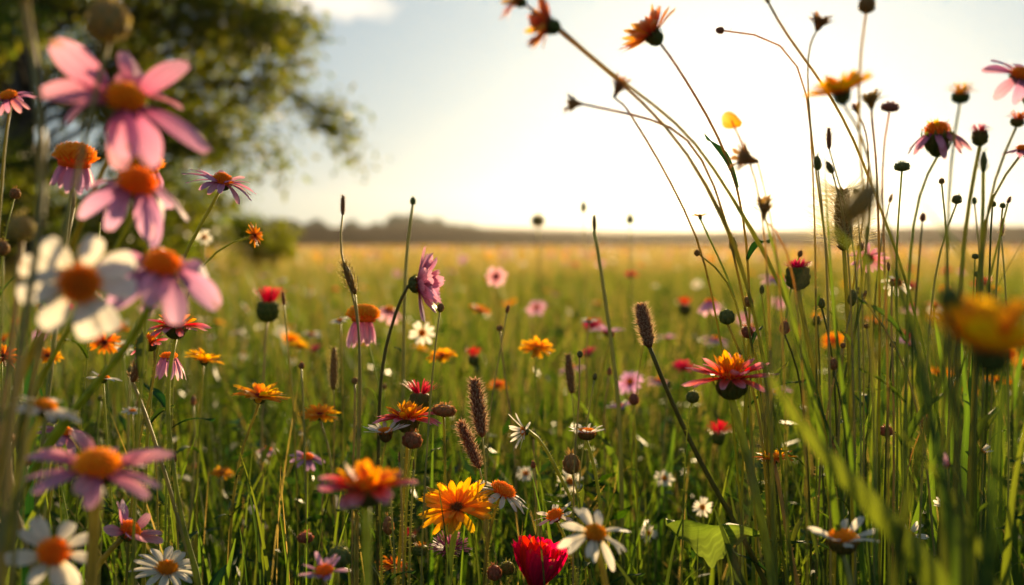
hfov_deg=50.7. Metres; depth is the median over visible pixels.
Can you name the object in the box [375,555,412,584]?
marigold
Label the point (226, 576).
grass blade
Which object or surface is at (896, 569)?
grass blade
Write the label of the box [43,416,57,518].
fine bud stalk
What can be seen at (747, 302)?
flower bud
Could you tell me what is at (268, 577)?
grass blade
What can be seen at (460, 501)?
marigold
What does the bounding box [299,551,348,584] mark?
daisy
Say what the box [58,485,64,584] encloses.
grass blade
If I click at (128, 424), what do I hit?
fine bud stalk
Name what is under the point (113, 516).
daisy
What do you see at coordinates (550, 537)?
grass blade
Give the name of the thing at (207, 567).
grass blade
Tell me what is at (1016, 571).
grass blade
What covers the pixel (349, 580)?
grass blade
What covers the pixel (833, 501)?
grass blade
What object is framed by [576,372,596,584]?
fine bud stalk
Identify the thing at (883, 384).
grass blade
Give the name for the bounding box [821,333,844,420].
marigold
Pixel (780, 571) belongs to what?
grass blade
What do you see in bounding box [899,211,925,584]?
fine bud stalk
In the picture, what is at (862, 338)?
fine bud stalk
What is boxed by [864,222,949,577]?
grass blade
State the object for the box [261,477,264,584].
grass blade
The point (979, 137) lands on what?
red flower
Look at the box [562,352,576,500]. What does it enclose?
seed head stalk
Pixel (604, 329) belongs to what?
daisy
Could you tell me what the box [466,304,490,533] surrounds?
marigold
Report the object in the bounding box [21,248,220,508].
coneflower
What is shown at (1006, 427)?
grass blade
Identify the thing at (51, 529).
grass blade
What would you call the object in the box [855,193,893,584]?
fine bud stalk
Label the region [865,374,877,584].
grass blade
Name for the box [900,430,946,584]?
grass blade
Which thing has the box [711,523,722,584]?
grass blade
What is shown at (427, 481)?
fine bud stalk
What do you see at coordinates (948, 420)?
fine bud stalk
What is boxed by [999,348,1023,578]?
grass blade
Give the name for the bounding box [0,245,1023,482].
grass
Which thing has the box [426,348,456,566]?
marigold
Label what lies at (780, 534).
fine bud stalk
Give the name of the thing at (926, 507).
grass blade
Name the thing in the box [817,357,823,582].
grass blade
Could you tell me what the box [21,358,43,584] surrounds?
leaf
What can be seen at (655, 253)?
grass
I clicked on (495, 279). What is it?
daisy
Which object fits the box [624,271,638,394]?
red flower
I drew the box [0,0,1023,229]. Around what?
sky
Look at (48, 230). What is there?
bush
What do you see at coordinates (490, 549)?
grass blade
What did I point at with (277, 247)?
bush
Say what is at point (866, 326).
fine bud stalk
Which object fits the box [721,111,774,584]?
flower
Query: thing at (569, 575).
grass blade
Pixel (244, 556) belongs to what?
grass blade
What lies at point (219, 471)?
marigold
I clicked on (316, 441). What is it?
grass
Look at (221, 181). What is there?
coneflower
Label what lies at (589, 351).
red flower
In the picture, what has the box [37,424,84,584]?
coneflower
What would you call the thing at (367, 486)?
blanket flower
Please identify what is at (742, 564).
grass blade
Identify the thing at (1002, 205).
flower bud
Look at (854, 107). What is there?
flower bud
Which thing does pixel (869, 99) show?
flower bud
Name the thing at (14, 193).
flower bud
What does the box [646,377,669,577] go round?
daisy
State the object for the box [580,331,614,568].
fine bud stalk
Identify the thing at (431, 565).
grass blade
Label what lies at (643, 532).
daisy
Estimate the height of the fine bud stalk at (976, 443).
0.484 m
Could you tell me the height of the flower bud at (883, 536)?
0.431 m
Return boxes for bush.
[0,112,130,278]
[49,138,275,276]
[216,215,305,284]
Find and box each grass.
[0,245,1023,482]
[0,289,1023,584]
[9,241,1023,294]
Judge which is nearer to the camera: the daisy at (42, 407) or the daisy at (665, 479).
the daisy at (42, 407)
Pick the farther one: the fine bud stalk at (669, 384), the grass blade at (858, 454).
the fine bud stalk at (669, 384)
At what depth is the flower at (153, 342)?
0.74 m
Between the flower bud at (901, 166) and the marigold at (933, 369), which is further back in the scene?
the marigold at (933, 369)
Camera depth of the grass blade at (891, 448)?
1.14 m
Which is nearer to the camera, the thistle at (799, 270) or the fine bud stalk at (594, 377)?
the thistle at (799, 270)
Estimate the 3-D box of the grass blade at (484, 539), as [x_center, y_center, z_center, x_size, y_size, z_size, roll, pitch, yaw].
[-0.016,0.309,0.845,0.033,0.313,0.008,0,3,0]
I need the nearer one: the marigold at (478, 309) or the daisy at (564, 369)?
the daisy at (564, 369)
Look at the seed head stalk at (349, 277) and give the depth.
0.86 m
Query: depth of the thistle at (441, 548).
0.78 m
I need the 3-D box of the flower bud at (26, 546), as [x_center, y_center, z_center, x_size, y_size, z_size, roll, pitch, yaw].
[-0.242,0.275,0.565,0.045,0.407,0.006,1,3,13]
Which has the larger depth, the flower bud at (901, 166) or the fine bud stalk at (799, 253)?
the fine bud stalk at (799, 253)
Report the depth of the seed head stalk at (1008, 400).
0.72 m
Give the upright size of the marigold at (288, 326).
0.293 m
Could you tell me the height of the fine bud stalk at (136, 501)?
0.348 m
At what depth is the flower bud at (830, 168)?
0.68 m
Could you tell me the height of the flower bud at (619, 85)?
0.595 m
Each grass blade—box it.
[3,301,21,584]
[6,489,48,584]
[46,495,53,537]
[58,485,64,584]
[82,511,88,584]
[108,485,129,584]
[168,492,182,584]
[170,503,175,575]
[184,480,198,584]
[196,522,211,583]
[198,517,201,582]
[222,539,235,584]
[237,514,247,584]
[240,453,271,584]
[245,471,263,584]
[245,534,247,577]
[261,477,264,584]
[280,517,289,584]
[286,539,288,584]
[307,534,308,584]
[310,491,330,584]
[312,528,322,584]
[315,531,328,584]
[319,441,336,584]
[329,515,347,584]
[344,514,350,584]
[429,437,433,584]
[436,475,450,584]
[460,487,468,584]
[471,515,480,584]
[478,518,493,584]
[485,518,497,583]
[531,449,557,584]
[531,471,551,584]
[536,470,538,537]
[536,509,544,584]
[565,385,636,584]
[567,508,572,584]
[579,503,593,584]
[593,480,618,584]
[604,451,612,566]
[610,521,628,584]
[614,559,633,584]
[629,459,647,584]
[635,523,654,584]
[650,427,674,583]
[665,497,687,584]
[696,555,697,584]
[705,454,733,584]
[709,466,728,584]
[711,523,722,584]
[714,509,745,584]
[720,559,721,584]
[725,469,745,581]
[755,390,790,584]
[759,195,846,584]
[761,358,951,584]
[762,166,970,584]
[766,385,826,584]
[770,468,785,584]
[786,316,874,584]
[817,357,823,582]
[817,377,862,584]
[820,459,848,584]
[824,156,866,584]
[846,404,871,561]
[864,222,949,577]
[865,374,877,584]
[870,304,890,584]
[875,385,927,547]
[876,177,954,580]
[880,368,915,545]
[881,425,885,584]
[887,423,895,584]
[889,340,947,584]
[895,426,998,584]
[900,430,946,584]
[907,461,949,575]
[911,189,1023,349]
[924,348,971,550]
[929,383,937,553]
[930,291,952,488]
[936,240,1023,559]
[951,381,961,584]
[961,341,978,583]
[962,359,972,486]
[978,289,1013,584]
[984,487,1013,584]
[995,480,1000,582]
[996,395,1021,584]
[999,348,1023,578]
[999,448,1006,559]
[1000,426,1023,584]
[1004,369,1013,538]
[1005,400,1011,574]
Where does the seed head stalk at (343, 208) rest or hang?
on the ground at (457, 236)
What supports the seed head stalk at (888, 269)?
on the ground at (457, 236)
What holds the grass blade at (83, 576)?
on the ground at (457, 236)
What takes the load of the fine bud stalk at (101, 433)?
on the ground at (457, 236)
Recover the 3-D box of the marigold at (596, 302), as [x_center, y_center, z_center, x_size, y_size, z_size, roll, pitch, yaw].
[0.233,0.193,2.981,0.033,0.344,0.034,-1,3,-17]
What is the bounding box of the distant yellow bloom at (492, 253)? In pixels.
[79,244,1020,261]
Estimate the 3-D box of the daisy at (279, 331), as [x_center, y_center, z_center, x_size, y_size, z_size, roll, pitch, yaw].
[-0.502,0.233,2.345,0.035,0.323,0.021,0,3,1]
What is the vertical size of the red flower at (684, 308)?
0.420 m
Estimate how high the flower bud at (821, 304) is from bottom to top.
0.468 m
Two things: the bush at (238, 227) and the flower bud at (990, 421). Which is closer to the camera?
the flower bud at (990, 421)
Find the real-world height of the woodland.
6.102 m
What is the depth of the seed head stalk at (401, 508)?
0.75 m
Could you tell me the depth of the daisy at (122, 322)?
2.20 m
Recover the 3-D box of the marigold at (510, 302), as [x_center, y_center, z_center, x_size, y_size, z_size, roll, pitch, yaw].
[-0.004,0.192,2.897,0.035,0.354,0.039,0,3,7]
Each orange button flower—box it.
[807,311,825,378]
[971,109,1023,516]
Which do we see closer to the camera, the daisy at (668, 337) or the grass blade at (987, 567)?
the grass blade at (987, 567)
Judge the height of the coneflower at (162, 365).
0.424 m
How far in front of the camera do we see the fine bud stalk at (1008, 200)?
0.67 m
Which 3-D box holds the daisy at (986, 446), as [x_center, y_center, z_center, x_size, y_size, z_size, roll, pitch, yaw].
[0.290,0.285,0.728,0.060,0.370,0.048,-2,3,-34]
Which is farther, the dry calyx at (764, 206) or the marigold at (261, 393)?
the marigold at (261, 393)
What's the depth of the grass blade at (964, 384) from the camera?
1.03 m
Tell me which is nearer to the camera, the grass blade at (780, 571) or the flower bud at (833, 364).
the flower bud at (833, 364)
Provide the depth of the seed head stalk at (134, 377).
0.72 m
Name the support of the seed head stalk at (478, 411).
on the ground at (457, 236)
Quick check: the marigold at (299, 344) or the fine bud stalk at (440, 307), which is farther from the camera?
the marigold at (299, 344)
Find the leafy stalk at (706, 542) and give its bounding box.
[666,519,789,584]
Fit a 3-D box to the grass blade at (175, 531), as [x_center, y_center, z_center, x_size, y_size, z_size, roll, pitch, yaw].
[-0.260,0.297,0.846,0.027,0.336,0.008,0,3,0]
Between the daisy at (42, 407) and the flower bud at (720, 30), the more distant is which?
the flower bud at (720, 30)
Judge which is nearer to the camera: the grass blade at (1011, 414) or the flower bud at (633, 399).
the flower bud at (633, 399)
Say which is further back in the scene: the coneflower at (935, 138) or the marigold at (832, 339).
the marigold at (832, 339)
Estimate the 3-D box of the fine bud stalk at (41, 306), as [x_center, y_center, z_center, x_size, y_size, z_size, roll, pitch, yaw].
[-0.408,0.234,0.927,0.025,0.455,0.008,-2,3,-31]
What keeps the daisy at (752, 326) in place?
on the ground at (457, 236)
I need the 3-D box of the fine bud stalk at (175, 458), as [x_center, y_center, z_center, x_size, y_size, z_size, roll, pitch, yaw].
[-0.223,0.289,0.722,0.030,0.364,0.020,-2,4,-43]
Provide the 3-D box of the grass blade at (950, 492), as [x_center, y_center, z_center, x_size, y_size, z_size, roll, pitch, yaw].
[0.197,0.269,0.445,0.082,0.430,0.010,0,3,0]
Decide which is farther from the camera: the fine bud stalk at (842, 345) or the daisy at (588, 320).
the daisy at (588, 320)
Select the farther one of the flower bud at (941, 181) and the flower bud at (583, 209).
the flower bud at (583, 209)
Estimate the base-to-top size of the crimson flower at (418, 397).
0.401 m
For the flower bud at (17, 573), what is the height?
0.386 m
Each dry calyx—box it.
[727,139,788,584]
[750,194,807,584]
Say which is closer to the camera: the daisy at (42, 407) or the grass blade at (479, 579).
the daisy at (42, 407)
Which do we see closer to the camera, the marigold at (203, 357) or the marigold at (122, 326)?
the marigold at (203, 357)
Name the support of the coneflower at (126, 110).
on the ground at (457, 236)
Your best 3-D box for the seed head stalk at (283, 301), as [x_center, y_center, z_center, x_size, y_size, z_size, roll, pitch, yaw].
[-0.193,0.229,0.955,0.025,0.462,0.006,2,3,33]
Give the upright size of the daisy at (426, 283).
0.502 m
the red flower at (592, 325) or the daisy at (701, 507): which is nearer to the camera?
the daisy at (701, 507)
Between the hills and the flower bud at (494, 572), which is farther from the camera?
the hills
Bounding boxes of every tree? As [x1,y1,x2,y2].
[0,0,256,263]
[0,0,390,286]
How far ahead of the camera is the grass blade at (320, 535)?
0.82 m
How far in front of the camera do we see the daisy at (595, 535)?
0.60 m
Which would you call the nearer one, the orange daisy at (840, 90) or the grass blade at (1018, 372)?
the orange daisy at (840, 90)
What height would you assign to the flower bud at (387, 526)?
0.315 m
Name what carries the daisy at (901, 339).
on the ground at (457, 236)
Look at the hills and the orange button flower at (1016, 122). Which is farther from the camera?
the hills
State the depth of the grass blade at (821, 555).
0.96 m
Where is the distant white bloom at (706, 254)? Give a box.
[74,244,1021,263]
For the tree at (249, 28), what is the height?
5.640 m
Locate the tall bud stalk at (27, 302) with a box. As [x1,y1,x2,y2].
[0,0,45,584]
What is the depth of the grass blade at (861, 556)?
0.62 m
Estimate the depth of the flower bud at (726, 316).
0.75 m
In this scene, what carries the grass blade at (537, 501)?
on the ground at (457, 236)
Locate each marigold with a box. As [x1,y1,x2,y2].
[0,344,15,391]
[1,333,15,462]
[34,346,63,520]
[89,332,121,584]
[110,323,129,577]
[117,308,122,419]
[143,222,262,584]
[174,348,224,561]
[210,465,234,568]
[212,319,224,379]
[213,381,290,584]
[281,332,303,523]
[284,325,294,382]
[288,340,309,475]
[299,403,341,545]
[351,342,363,429]
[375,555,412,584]
[410,345,428,465]
[416,476,497,584]
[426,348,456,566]
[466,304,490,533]
[484,277,493,354]
[486,378,507,546]
[495,278,499,349]
[504,299,516,390]
[519,336,554,536]
[593,300,602,351]
[636,263,644,301]
[706,256,714,297]
[752,448,803,584]
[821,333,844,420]
[859,317,884,463]
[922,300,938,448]
[927,294,1023,584]
[931,365,947,429]
[985,374,1011,449]
[990,287,1004,291]
[1011,358,1023,462]
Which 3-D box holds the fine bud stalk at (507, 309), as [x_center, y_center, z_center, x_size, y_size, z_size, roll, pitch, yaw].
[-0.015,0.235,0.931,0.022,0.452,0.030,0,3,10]
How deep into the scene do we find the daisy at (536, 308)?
2.12 m
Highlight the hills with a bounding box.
[223,225,1023,232]
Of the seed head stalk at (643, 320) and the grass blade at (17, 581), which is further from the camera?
the seed head stalk at (643, 320)
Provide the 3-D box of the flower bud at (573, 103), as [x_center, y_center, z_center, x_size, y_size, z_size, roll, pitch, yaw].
[0.115,0.181,0.682,0.013,0.583,0.288,2,3,38]
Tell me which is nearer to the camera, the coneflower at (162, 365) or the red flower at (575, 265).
the coneflower at (162, 365)
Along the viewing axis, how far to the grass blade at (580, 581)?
0.85 m
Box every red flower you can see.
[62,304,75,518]
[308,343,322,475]
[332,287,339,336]
[465,345,481,584]
[571,262,578,348]
[582,318,603,484]
[582,346,596,509]
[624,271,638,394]
[669,359,694,558]
[677,296,692,517]
[705,419,731,581]
[901,281,918,395]
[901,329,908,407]
[952,123,992,514]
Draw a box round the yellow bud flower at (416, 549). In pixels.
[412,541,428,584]
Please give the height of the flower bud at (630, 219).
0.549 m
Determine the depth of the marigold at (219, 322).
2.60 m
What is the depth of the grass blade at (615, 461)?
1.05 m
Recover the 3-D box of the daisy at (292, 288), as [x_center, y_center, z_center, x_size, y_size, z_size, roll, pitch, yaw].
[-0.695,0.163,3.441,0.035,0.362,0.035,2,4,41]
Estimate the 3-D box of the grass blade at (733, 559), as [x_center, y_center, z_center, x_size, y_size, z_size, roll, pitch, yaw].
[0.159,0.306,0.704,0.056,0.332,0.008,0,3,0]
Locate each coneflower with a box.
[0,89,33,295]
[0,165,188,491]
[6,38,213,575]
[18,140,100,566]
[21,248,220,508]
[24,428,174,584]
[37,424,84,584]
[98,499,163,571]
[129,154,165,584]
[139,169,255,584]
[155,351,185,555]
[345,304,391,581]
[858,118,971,584]
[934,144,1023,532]
[981,60,1023,463]
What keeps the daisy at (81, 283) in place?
on the ground at (457, 236)
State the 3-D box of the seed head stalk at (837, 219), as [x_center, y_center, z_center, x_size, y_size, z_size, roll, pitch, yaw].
[0.226,0.186,0.751,0.074,0.567,0.074,0,3,0]
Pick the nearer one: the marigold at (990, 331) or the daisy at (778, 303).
the marigold at (990, 331)
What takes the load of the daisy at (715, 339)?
on the ground at (457, 236)
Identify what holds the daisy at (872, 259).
on the ground at (457, 236)
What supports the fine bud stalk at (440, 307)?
on the ground at (457, 236)
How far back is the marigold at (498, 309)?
3.50 m
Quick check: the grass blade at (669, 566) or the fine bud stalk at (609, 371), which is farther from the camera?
the fine bud stalk at (609, 371)
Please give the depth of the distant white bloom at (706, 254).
14.92 m
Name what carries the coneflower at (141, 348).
on the ground at (457, 236)
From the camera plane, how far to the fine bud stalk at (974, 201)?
0.96 m
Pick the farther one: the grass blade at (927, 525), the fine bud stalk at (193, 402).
the grass blade at (927, 525)
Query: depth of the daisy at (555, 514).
0.75 m
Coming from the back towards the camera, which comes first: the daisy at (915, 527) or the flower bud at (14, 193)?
the daisy at (915, 527)
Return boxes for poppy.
[511,534,567,584]
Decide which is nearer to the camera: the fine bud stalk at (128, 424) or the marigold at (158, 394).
the marigold at (158, 394)
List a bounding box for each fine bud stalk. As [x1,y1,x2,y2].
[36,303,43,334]
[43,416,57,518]
[49,432,73,566]
[96,394,102,447]
[96,429,116,581]
[126,366,131,555]
[135,401,142,563]
[151,437,160,584]
[155,339,171,584]
[174,454,179,577]
[183,462,196,584]
[189,394,196,583]
[321,481,329,584]
[371,382,386,581]
[418,303,444,584]
[423,475,429,573]
[484,304,509,559]
[496,325,517,571]
[529,427,556,536]
[570,349,582,584]
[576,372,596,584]
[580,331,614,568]
[599,367,611,583]
[629,345,643,577]
[653,379,670,583]
[760,387,784,584]
[774,249,802,450]
[813,314,825,571]
[814,341,845,584]
[825,289,866,576]
[840,242,882,519]
[855,189,866,582]
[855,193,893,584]
[863,322,874,582]
[881,279,895,559]
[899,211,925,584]
[945,387,950,470]
[959,196,998,573]
[959,196,1011,534]
[966,254,978,475]
[974,270,977,564]
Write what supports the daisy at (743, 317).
on the ground at (457, 236)
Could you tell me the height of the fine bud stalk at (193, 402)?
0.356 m
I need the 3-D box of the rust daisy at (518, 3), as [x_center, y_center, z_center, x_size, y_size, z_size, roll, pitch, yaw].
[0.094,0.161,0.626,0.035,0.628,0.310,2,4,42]
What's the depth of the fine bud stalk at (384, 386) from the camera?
1.12 m
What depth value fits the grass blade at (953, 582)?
0.40 m
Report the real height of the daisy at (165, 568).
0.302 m
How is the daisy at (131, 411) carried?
on the ground at (457, 236)
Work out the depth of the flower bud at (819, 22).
0.66 m
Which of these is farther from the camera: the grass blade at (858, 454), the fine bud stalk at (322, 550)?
the fine bud stalk at (322, 550)
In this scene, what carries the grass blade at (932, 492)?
on the ground at (457, 236)
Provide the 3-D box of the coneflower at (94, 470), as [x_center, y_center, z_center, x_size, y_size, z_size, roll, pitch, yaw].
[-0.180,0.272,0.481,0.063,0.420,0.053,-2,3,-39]
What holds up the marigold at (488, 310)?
on the ground at (457, 236)
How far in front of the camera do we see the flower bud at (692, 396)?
0.74 m
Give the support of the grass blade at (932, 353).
on the ground at (457, 236)
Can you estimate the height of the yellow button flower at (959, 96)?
0.586 m
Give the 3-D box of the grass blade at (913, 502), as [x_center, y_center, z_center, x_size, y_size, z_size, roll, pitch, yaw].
[0.350,0.267,0.964,0.064,0.384,0.008,1,3,13]
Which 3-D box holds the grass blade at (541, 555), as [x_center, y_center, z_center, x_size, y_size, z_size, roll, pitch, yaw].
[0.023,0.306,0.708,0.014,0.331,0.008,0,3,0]
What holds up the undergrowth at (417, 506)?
on the ground at (457, 236)
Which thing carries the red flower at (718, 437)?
on the ground at (457, 236)
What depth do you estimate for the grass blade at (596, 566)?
0.92 m
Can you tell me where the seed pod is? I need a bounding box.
[733,182,879,584]
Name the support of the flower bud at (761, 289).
on the ground at (457, 236)
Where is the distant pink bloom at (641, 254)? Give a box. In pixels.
[198,244,1023,261]
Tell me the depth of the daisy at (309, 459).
0.98 m
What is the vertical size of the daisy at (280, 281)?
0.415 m
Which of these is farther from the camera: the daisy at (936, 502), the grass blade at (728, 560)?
the grass blade at (728, 560)
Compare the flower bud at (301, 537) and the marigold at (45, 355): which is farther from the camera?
the marigold at (45, 355)
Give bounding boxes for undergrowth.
[3,302,1023,584]
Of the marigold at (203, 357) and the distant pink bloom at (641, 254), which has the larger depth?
the distant pink bloom at (641, 254)
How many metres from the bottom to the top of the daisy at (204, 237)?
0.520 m
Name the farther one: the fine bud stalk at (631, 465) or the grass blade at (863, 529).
the fine bud stalk at (631, 465)
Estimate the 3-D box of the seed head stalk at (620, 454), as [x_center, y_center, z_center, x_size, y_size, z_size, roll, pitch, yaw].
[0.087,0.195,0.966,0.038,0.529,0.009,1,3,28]
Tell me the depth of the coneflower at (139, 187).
0.47 m
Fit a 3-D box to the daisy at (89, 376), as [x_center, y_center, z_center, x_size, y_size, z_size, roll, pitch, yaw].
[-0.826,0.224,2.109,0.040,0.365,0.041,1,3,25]
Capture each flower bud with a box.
[0,186,20,278]
[0,209,34,451]
[0,238,9,353]
[8,0,131,584]
[10,438,37,584]
[15,460,31,584]
[65,208,105,568]
[297,530,313,584]
[298,361,308,556]
[327,539,351,584]
[351,377,357,584]
[382,513,396,584]
[393,196,415,584]
[401,428,422,584]
[431,401,456,575]
[487,561,501,584]
[500,557,515,584]
[531,211,544,387]
[531,460,539,536]
[562,449,586,584]
[563,91,774,560]
[580,200,586,337]
[611,71,747,584]
[626,213,634,478]
[629,390,639,584]
[680,388,703,584]
[694,249,758,584]
[715,27,819,584]
[719,308,775,543]
[729,232,788,584]
[735,294,770,571]
[740,324,771,547]
[759,285,778,506]
[773,317,812,584]
[791,297,839,584]
[807,11,857,584]
[813,152,833,584]
[817,285,855,555]
[823,159,857,584]
[826,102,869,580]
[830,356,851,574]
[849,0,877,584]
[857,425,892,584]
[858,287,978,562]
[860,88,885,584]
[880,101,899,584]
[881,340,895,584]
[894,160,910,514]
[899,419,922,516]
[917,192,961,584]
[937,280,964,584]
[939,177,950,485]
[969,148,988,540]
[981,202,996,528]
[987,202,1005,482]
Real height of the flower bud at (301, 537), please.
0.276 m
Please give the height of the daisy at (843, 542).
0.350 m
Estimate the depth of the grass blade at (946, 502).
0.44 m
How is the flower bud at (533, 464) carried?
on the ground at (457, 236)
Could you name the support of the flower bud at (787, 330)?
on the ground at (457, 236)
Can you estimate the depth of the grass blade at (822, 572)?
0.66 m
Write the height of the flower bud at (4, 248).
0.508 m
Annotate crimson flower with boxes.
[251,285,288,584]
[400,379,439,584]
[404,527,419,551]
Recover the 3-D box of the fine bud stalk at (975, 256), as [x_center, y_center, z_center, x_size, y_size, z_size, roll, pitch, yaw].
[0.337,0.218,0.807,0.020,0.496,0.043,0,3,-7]
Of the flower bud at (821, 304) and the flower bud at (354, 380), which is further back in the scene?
the flower bud at (354, 380)
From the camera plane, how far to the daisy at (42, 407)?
0.50 m
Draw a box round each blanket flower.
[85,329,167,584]
[147,314,237,584]
[316,458,417,584]
[373,400,441,584]
[682,349,779,584]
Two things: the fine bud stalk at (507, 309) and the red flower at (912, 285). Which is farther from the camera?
the red flower at (912, 285)
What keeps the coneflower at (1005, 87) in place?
on the ground at (457, 236)
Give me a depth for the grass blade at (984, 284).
0.36 m
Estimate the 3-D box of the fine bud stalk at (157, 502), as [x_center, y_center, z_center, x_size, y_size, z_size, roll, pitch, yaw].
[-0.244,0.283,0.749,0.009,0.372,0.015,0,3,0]
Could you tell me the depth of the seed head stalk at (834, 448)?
0.80 m
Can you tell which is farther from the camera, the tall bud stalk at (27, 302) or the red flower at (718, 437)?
the red flower at (718, 437)
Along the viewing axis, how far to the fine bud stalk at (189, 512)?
1.07 m
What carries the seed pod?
on the ground at (457, 236)
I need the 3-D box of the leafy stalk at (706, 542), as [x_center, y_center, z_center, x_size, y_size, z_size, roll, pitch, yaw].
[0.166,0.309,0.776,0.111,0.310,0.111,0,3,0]
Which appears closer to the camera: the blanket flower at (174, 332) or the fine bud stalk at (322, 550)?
the blanket flower at (174, 332)
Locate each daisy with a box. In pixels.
[0,235,136,487]
[3,395,81,584]
[5,516,86,584]
[78,371,129,584]
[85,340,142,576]
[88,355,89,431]
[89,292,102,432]
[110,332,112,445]
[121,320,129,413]
[121,407,142,584]
[128,546,198,584]
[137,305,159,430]
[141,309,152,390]
[195,229,212,571]
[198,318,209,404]
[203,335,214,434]
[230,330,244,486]
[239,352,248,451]
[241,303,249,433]
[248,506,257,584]
[257,447,277,544]
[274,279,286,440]
[274,326,287,406]
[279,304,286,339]
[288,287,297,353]
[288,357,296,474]
[289,451,325,584]
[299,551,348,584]
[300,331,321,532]
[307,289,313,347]
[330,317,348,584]
[335,246,444,584]
[363,421,415,584]
[378,306,401,502]
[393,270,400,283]
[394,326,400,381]
[395,321,434,557]
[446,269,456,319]
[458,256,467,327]
[476,480,527,584]
[485,266,507,536]
[500,0,794,584]
[508,413,593,584]
[516,466,532,522]
[524,0,853,584]
[526,300,546,463]
[533,501,577,584]
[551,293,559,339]
[557,470,582,516]
[557,507,630,584]
[558,365,584,482]
[568,423,644,584]
[581,317,597,584]
[590,325,624,569]
[607,401,629,584]
[618,4,769,568]
[618,371,643,572]
[639,524,657,584]
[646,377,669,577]
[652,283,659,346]
[654,470,674,581]
[658,334,676,464]
[677,497,711,584]
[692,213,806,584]
[692,279,701,359]
[696,298,722,521]
[700,336,728,563]
[736,313,751,354]
[738,324,756,513]
[758,274,792,485]
[764,386,792,573]
[771,298,784,363]
[801,67,872,584]
[808,516,878,584]
[814,243,889,478]
[883,276,910,503]
[895,336,910,360]
[900,303,916,397]
[905,521,928,584]
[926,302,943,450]
[933,497,938,506]
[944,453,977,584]
[976,444,990,460]
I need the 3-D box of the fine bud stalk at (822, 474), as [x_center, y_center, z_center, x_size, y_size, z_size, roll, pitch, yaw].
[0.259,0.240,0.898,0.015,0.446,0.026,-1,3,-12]
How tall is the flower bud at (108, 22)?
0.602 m
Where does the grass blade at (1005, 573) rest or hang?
on the ground at (457, 236)
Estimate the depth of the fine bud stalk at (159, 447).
1.09 m
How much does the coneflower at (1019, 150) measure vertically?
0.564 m
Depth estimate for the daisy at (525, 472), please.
1.10 m
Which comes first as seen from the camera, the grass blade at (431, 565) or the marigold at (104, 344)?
the grass blade at (431, 565)
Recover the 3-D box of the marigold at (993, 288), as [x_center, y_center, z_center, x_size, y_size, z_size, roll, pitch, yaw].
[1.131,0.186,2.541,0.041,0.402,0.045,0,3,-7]
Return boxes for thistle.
[428,531,471,584]
[783,258,835,584]
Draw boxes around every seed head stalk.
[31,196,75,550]
[127,359,194,583]
[280,290,300,584]
[328,346,340,513]
[338,194,361,584]
[338,258,361,584]
[388,487,396,584]
[397,452,403,584]
[406,459,415,584]
[453,417,485,584]
[466,376,490,584]
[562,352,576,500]
[591,215,624,584]
[631,301,767,584]
[764,0,940,442]
[792,157,894,582]
[824,126,864,480]
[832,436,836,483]
[872,261,889,556]
[997,218,1011,578]
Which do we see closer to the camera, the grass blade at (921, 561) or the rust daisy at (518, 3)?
the grass blade at (921, 561)
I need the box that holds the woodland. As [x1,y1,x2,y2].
[75,213,481,228]
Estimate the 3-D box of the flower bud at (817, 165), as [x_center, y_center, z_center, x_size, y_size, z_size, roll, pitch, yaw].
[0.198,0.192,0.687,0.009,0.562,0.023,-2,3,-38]
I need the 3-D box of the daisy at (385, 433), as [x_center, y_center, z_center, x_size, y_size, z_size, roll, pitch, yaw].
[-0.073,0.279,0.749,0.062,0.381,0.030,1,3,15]
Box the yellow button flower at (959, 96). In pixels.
[938,81,978,564]
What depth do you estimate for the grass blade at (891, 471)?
1.09 m
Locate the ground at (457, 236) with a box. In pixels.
[39,226,1023,584]
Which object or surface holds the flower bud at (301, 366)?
on the ground at (457, 236)
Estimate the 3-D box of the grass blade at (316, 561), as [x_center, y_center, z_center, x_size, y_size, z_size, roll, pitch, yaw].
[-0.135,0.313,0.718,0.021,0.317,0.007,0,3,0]

